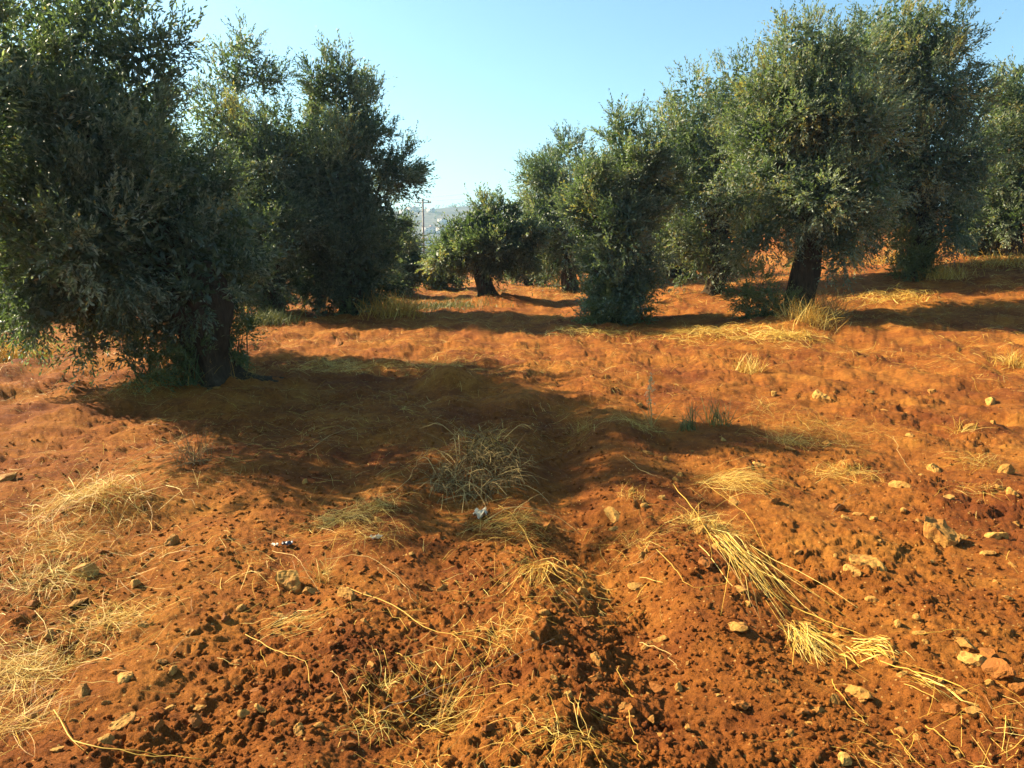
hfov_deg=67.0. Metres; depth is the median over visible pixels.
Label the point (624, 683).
dry stalk
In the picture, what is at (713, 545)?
stone
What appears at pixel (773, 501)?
earth clod
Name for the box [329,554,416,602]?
dry stalk
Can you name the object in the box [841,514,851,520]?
stone
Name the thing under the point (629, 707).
earth clod
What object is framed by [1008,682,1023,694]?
earth clod
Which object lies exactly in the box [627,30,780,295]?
olive tree
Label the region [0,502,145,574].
dry grass clump
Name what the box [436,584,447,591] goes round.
stone
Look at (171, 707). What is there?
stone
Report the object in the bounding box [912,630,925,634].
stone
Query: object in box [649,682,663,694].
earth clod
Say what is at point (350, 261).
olive tree
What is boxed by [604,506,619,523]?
stone
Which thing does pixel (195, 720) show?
earth clod
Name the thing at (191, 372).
dry grass clump
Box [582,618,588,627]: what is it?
earth clod
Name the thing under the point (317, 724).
stone
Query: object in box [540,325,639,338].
dry grass clump
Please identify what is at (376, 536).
plastic scrap
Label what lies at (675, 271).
olive tree
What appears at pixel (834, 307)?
dry grass clump
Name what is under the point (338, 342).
earth clod
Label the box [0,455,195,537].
dry grass clump
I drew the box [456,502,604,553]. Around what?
dry grass clump
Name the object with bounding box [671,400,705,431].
green weed
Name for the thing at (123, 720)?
stone
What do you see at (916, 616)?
stone
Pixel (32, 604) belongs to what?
earth clod
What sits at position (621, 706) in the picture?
stone
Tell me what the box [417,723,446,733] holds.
dry stalk
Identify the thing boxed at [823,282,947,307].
dry grass clump
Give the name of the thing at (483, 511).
plastic scrap
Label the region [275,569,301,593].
stone
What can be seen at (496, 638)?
dry grass clump
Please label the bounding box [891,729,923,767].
dry stalk
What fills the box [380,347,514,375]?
dry grass clump
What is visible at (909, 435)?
stone
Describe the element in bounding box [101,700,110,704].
stone
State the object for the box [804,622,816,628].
stone
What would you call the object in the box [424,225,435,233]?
hill house
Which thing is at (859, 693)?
stone
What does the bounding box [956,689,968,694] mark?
stone
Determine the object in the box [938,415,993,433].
dry grass clump
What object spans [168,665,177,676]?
stone
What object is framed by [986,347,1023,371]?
dry grass clump
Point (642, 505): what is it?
stone
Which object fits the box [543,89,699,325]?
olive tree
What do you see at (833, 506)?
earth clod
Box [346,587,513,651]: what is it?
dry stalk
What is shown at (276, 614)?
stone
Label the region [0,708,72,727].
dry stalk
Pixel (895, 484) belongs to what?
stone
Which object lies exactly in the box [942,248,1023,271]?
dry grass clump
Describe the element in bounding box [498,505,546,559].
dry stalk
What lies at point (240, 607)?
stone
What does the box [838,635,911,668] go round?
dry grass clump
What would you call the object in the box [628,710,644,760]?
dry stalk
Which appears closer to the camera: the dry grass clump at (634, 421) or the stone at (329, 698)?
the stone at (329, 698)
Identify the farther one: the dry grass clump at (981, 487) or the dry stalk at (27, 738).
the dry grass clump at (981, 487)
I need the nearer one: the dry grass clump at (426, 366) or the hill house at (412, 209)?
the dry grass clump at (426, 366)
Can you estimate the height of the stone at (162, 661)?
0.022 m
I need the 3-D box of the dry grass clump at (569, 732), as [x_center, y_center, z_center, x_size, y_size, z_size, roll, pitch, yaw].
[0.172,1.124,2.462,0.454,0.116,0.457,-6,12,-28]
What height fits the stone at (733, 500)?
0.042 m
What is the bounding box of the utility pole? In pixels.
[414,197,430,251]
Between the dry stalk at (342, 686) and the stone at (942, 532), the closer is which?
the dry stalk at (342, 686)
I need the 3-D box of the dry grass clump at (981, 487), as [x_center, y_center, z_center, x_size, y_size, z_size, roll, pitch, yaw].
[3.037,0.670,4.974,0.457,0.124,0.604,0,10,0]
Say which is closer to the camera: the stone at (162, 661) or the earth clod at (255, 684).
the earth clod at (255, 684)
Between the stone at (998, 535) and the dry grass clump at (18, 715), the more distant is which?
the stone at (998, 535)
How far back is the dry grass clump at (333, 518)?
4.54 m
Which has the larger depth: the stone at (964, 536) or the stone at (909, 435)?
the stone at (909, 435)
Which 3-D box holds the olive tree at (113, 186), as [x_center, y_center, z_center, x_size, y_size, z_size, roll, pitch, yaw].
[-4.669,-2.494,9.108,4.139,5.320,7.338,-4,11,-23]
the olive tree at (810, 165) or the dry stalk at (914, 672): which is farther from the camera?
the olive tree at (810, 165)
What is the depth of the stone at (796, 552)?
4.04 m
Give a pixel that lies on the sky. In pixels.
(485, 81)
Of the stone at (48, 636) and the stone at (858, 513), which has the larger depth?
the stone at (858, 513)
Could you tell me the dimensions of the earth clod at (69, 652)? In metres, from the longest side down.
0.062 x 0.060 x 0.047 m
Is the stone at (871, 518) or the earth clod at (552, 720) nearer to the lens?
the earth clod at (552, 720)
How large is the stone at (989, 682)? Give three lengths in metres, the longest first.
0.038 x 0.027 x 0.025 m
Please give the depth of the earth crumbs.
3.07 m
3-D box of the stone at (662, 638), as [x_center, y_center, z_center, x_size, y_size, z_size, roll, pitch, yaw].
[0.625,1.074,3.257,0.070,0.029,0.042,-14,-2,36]
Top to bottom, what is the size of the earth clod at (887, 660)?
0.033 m
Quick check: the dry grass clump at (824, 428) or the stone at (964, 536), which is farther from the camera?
the dry grass clump at (824, 428)
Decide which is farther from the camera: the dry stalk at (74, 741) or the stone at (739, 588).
the stone at (739, 588)
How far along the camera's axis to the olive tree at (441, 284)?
27.94 m
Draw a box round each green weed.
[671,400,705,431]
[684,388,741,426]
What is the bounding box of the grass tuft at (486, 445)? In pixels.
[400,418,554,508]
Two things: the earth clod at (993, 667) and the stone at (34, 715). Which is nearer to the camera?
the stone at (34, 715)
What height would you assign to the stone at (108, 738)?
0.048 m
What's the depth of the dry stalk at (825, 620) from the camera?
3.30 m
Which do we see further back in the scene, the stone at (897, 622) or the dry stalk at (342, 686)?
the stone at (897, 622)
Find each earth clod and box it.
[24,600,38,608]
[41,686,55,699]
[59,649,73,658]
[96,549,108,554]
[153,719,164,730]
[188,712,202,727]
[221,612,228,621]
[250,687,259,693]
[253,681,264,686]
[335,338,342,345]
[335,618,343,626]
[339,740,356,748]
[365,596,375,602]
[408,621,415,626]
[439,694,449,704]
[481,723,495,730]
[541,522,550,528]
[549,717,556,727]
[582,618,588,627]
[587,671,602,681]
[616,703,634,715]
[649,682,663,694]
[698,556,712,568]
[709,688,720,693]
[731,700,750,709]
[770,498,780,504]
[795,708,809,715]
[829,503,845,511]
[878,656,893,667]
[894,579,906,583]
[941,703,960,714]
[979,647,995,658]
[981,657,1015,679]
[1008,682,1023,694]
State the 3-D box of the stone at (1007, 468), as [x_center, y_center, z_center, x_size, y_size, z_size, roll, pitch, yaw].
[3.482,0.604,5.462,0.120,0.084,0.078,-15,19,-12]
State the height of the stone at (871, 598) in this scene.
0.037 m
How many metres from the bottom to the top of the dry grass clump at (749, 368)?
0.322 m
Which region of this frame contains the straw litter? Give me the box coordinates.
[0,242,1023,767]
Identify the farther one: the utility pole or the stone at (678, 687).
the utility pole
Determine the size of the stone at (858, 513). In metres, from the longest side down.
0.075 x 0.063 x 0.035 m
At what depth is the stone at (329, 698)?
2.74 m
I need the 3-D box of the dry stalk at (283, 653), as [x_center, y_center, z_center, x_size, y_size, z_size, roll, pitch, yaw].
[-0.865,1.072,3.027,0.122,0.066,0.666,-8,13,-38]
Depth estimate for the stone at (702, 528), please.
4.22 m
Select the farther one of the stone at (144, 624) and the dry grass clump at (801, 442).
the dry grass clump at (801, 442)
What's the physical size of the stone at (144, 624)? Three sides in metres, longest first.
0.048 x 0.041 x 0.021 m
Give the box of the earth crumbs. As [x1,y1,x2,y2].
[0,330,1023,767]
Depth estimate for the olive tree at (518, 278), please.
30.80 m
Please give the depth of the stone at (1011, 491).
4.84 m
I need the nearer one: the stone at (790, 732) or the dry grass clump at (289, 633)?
the stone at (790, 732)
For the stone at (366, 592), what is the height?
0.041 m
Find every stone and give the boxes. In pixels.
[0,472,17,481]
[20,712,38,722]
[43,630,54,638]
[50,746,63,751]
[69,597,87,606]
[71,562,98,577]
[74,683,89,697]
[84,648,100,656]
[97,733,114,743]
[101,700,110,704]
[108,711,136,730]
[117,671,132,684]
[130,579,140,588]
[137,620,148,627]
[156,659,167,663]
[163,533,179,545]
[164,704,175,711]
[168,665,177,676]
[186,628,196,634]
[193,704,206,711]
[236,604,246,611]
[237,709,250,718]
[254,703,266,712]
[270,719,277,725]
[271,612,284,617]
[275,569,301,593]
[293,722,303,735]
[302,586,317,594]
[314,722,323,727]
[324,692,336,701]
[336,587,355,600]
[362,591,371,597]
[393,584,400,589]
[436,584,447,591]
[515,722,522,732]
[539,609,549,614]
[550,674,557,682]
[562,690,572,697]
[577,586,588,596]
[590,651,600,666]
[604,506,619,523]
[609,526,617,531]
[618,702,626,709]
[627,582,643,589]
[639,551,644,559]
[640,503,647,507]
[641,640,652,650]
[643,450,653,454]
[648,715,653,723]
[653,635,667,641]
[658,495,664,499]
[674,681,682,691]
[694,524,710,533]
[711,542,719,549]
[727,621,747,631]
[728,497,738,505]
[734,585,746,592]
[752,461,764,466]
[770,678,779,684]
[785,445,794,451]
[785,729,794,737]
[794,550,801,554]
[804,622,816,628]
[811,706,823,712]
[812,389,831,402]
[829,693,840,704]
[837,751,851,765]
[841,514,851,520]
[843,564,861,576]
[845,684,873,699]
[849,554,886,571]
[852,512,863,515]
[865,596,877,601]
[869,516,877,520]
[888,480,910,487]
[894,619,901,627]
[894,726,905,733]
[896,671,907,676]
[900,507,906,513]
[905,433,914,436]
[912,613,920,620]
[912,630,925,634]
[913,733,919,740]
[923,516,960,547]
[926,463,940,472]
[927,389,935,393]
[938,677,943,683]
[943,494,954,499]
[951,636,978,651]
[954,751,961,758]
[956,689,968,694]
[957,651,986,667]
[960,534,969,538]
[963,423,978,429]
[965,706,981,717]
[979,550,995,555]
[984,532,1008,539]
[984,679,994,685]
[985,397,995,405]
[995,484,1003,489]
[997,463,1014,473]
[1002,595,1014,600]
[1006,487,1019,496]
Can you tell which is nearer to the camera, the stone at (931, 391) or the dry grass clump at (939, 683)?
the dry grass clump at (939, 683)
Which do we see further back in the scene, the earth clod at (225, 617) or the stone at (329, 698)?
the earth clod at (225, 617)
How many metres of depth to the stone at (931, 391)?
8.41 m
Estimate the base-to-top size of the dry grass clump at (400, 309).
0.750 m
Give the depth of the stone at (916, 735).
2.61 m
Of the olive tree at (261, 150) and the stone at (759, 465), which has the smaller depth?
the stone at (759, 465)
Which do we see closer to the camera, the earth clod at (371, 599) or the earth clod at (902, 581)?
the earth clod at (371, 599)
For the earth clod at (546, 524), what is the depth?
4.48 m
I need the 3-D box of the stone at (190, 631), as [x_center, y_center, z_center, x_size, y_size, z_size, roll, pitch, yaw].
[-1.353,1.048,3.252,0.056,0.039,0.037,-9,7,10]
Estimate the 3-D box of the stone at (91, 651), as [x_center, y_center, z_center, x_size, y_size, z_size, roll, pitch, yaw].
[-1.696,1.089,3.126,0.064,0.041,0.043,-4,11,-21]
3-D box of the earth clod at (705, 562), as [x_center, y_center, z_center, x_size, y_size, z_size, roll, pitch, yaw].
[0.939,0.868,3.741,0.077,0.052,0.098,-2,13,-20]
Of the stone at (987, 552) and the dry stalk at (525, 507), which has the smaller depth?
the stone at (987, 552)
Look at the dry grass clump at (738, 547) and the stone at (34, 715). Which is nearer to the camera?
the stone at (34, 715)
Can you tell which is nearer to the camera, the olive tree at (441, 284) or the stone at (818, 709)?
the stone at (818, 709)
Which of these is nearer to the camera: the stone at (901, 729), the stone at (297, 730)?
the stone at (297, 730)
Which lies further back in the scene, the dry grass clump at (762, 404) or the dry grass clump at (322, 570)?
the dry grass clump at (762, 404)
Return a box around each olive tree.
[0,0,301,396]
[174,6,353,315]
[260,29,439,317]
[374,203,444,295]
[408,181,563,296]
[417,238,474,290]
[502,236,556,285]
[503,120,599,292]
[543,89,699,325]
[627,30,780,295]
[653,224,702,277]
[693,0,923,320]
[818,0,1023,281]
[946,184,1003,256]
[956,46,1023,255]
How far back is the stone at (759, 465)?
5.59 m
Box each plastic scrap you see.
[281,540,292,544]
[370,534,382,538]
[473,507,487,518]
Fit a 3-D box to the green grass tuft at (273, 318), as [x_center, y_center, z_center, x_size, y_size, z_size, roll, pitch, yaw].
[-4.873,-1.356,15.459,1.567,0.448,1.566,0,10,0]
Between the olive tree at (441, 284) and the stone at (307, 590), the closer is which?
the stone at (307, 590)
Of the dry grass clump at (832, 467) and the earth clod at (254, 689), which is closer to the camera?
the earth clod at (254, 689)
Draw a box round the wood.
[389,198,522,230]
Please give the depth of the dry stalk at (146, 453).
5.72 m
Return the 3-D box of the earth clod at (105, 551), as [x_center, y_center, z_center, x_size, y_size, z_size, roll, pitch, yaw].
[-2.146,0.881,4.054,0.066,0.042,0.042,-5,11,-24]
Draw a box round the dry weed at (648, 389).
[633,373,670,427]
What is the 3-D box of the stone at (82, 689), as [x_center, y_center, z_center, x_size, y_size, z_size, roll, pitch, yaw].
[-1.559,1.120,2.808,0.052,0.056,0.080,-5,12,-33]
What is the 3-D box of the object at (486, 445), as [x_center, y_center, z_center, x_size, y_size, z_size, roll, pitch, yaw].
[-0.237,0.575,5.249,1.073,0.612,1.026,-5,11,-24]
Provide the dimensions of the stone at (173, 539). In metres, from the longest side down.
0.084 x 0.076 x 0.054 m
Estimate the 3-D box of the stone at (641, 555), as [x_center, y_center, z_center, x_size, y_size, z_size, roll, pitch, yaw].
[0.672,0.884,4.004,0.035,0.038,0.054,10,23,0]
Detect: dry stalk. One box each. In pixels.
[0,707,62,755]
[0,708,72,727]
[53,709,204,759]
[118,437,176,468]
[245,634,315,682]
[273,551,319,592]
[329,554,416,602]
[330,671,349,705]
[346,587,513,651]
[377,639,552,713]
[395,652,454,703]
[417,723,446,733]
[484,506,572,527]
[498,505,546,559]
[617,666,633,696]
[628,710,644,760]
[639,642,678,669]
[656,549,733,587]
[673,484,791,611]
[704,481,778,577]
[790,605,868,637]
[832,679,870,724]
[880,660,953,689]
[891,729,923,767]
[912,628,968,634]
[925,725,964,756]
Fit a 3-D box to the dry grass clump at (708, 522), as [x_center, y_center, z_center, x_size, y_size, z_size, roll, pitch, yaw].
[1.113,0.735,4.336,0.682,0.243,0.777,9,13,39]
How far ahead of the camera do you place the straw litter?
4.92 m
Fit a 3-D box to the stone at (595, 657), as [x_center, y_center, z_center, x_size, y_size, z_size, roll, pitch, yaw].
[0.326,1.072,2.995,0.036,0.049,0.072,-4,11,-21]
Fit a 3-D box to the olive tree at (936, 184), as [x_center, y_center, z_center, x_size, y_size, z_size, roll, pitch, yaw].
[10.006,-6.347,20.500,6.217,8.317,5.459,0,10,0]
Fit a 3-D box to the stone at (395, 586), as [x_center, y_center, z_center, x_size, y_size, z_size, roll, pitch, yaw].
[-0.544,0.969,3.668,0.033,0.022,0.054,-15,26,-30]
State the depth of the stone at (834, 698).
2.79 m
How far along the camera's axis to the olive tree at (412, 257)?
23.60 m
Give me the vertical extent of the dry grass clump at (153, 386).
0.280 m
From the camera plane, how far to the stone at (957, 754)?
2.50 m
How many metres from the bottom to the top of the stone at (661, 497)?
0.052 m
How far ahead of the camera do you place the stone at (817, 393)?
7.99 m
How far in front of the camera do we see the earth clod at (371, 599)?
3.51 m
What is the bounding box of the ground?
[0,215,1023,767]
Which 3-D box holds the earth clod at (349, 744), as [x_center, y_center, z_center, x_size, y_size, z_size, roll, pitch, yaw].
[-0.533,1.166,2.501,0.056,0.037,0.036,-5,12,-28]
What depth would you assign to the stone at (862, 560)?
3.86 m
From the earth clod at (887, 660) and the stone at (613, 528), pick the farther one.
the stone at (613, 528)
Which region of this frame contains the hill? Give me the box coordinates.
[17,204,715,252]
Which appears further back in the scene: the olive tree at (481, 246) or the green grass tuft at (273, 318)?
the olive tree at (481, 246)
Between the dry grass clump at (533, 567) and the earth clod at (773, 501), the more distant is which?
the earth clod at (773, 501)
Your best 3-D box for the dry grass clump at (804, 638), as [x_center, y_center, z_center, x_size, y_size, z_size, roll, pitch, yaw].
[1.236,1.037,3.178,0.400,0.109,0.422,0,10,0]
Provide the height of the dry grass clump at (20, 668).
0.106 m
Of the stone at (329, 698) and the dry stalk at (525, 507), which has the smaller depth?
the stone at (329, 698)
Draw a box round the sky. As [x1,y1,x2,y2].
[1,0,1023,210]
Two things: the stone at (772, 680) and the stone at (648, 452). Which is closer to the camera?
the stone at (772, 680)
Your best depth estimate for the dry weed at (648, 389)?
6.67 m
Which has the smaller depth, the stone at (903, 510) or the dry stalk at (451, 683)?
the dry stalk at (451, 683)
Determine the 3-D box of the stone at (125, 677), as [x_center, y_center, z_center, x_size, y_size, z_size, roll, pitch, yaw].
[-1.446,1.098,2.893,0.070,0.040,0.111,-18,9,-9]
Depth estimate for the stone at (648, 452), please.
5.84 m
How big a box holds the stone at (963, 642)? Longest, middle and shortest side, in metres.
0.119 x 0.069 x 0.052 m
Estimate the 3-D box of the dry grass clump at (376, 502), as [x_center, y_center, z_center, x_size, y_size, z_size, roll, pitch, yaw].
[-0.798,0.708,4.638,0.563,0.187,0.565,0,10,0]
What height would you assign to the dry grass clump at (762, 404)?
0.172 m
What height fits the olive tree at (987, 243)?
2.825 m
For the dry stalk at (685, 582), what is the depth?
3.57 m
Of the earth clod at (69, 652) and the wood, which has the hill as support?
the wood
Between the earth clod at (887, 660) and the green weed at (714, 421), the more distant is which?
the green weed at (714, 421)
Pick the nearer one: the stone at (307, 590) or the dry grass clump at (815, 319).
the stone at (307, 590)
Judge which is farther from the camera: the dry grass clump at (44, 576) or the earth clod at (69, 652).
the dry grass clump at (44, 576)
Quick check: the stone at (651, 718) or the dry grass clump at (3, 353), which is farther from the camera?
the dry grass clump at (3, 353)
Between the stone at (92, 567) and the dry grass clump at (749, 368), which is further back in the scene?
the dry grass clump at (749, 368)
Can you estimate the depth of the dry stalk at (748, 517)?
4.58 m
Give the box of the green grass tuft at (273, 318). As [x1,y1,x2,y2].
[238,307,306,326]
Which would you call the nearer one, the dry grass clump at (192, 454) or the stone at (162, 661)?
the stone at (162, 661)
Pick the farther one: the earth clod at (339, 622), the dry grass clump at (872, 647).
the earth clod at (339, 622)
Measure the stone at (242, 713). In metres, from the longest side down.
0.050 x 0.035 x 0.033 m
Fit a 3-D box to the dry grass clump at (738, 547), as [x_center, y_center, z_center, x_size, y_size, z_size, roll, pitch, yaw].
[1.187,0.864,3.744,0.605,0.222,1.207,0,10,0]
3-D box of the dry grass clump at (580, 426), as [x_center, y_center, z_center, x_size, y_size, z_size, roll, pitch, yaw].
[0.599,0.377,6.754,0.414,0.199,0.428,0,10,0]
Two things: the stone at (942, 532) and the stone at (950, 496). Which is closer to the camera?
the stone at (942, 532)
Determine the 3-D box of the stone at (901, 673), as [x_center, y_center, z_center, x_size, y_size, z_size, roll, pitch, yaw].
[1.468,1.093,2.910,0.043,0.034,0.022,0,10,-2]
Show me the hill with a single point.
(429, 219)
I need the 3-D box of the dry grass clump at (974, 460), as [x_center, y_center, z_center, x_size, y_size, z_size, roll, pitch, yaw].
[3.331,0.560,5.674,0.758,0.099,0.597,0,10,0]
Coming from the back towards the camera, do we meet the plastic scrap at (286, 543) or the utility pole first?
the utility pole
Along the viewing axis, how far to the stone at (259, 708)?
2.67 m
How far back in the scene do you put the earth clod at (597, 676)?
2.86 m
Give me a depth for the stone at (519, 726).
2.49 m
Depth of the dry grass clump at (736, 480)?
5.14 m
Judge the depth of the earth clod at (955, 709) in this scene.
2.67 m
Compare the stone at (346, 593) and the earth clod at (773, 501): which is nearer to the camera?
the stone at (346, 593)
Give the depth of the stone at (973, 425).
6.80 m
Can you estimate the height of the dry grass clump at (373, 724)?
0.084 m
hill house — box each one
[406,206,418,211]
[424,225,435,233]
[427,208,434,212]
[437,217,447,224]
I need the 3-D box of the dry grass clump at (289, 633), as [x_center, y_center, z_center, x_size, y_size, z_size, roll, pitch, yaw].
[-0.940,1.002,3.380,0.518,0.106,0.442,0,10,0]
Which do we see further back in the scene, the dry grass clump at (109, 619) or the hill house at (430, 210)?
the hill house at (430, 210)
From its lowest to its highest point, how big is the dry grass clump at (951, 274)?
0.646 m
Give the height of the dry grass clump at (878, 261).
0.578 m
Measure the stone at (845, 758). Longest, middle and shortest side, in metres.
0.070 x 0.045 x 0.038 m
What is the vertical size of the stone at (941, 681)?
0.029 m
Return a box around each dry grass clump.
[0,334,70,362]
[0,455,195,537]
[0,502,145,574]
[0,538,121,606]
[0,621,114,710]
[0,681,113,756]
[34,588,184,663]
[79,374,205,402]
[128,352,239,389]
[150,422,225,469]
[229,364,274,382]
[245,592,349,648]
[265,355,430,377]
[284,500,394,538]
[295,507,418,560]
[297,552,343,583]
[329,688,406,748]
[336,488,414,521]
[343,654,412,699]
[349,286,446,319]
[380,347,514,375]
[404,666,497,734]
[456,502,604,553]
[456,611,561,664]
[470,556,601,598]
[493,692,624,767]
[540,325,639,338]
[560,418,596,434]
[584,519,688,560]
[593,413,684,435]
[615,483,656,504]
[626,315,779,344]
[643,501,762,547]
[681,455,802,508]
[699,529,854,626]
[716,407,956,463]
[717,351,778,373]
[721,323,836,348]
[739,424,837,447]
[741,396,792,413]
[769,293,851,332]
[770,618,859,668]
[793,276,869,317]
[799,456,899,487]
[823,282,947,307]
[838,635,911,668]
[847,252,940,265]
[897,661,983,704]
[900,261,989,282]
[919,449,1020,473]
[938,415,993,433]
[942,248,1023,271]
[952,479,1023,500]
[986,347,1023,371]
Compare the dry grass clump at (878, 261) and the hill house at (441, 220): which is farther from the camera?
the hill house at (441, 220)
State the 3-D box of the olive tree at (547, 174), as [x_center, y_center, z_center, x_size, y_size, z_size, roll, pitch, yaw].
[1.522,-6.044,27.203,4.166,6.045,5.300,0,10,0]
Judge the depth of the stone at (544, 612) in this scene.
3.22 m
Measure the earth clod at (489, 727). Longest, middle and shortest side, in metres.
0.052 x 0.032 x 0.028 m
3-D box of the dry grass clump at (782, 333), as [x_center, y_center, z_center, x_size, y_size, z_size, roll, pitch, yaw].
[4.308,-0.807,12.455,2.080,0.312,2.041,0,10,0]
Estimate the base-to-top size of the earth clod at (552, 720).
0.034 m
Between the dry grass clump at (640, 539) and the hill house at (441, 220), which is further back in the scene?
the hill house at (441, 220)
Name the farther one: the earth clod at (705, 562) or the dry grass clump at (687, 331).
the dry grass clump at (687, 331)
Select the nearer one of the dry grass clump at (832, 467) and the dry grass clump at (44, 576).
the dry grass clump at (44, 576)
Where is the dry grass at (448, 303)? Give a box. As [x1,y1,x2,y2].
[402,292,527,313]
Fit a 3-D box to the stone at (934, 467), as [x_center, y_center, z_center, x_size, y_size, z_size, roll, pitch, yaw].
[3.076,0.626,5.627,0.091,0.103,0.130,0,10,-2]
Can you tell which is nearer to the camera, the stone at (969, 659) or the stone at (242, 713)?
the stone at (242, 713)
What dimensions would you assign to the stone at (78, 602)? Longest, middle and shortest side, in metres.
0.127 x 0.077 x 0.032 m
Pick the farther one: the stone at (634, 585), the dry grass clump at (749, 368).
the dry grass clump at (749, 368)
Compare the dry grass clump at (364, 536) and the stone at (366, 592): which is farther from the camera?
the dry grass clump at (364, 536)
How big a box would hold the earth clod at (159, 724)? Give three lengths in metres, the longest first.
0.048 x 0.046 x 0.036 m
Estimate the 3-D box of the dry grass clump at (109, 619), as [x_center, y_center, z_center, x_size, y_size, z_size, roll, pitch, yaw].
[-1.755,1.009,3.397,0.620,0.095,0.556,-7,12,-32]
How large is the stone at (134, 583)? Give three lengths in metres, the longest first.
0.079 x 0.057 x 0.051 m
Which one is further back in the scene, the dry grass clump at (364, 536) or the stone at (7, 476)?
the stone at (7, 476)
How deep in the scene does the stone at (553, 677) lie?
2.78 m
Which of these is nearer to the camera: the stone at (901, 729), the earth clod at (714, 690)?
the stone at (901, 729)
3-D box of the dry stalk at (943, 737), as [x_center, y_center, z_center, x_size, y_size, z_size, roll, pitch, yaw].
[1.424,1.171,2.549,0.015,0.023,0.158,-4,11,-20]
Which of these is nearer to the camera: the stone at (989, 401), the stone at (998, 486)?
the stone at (998, 486)

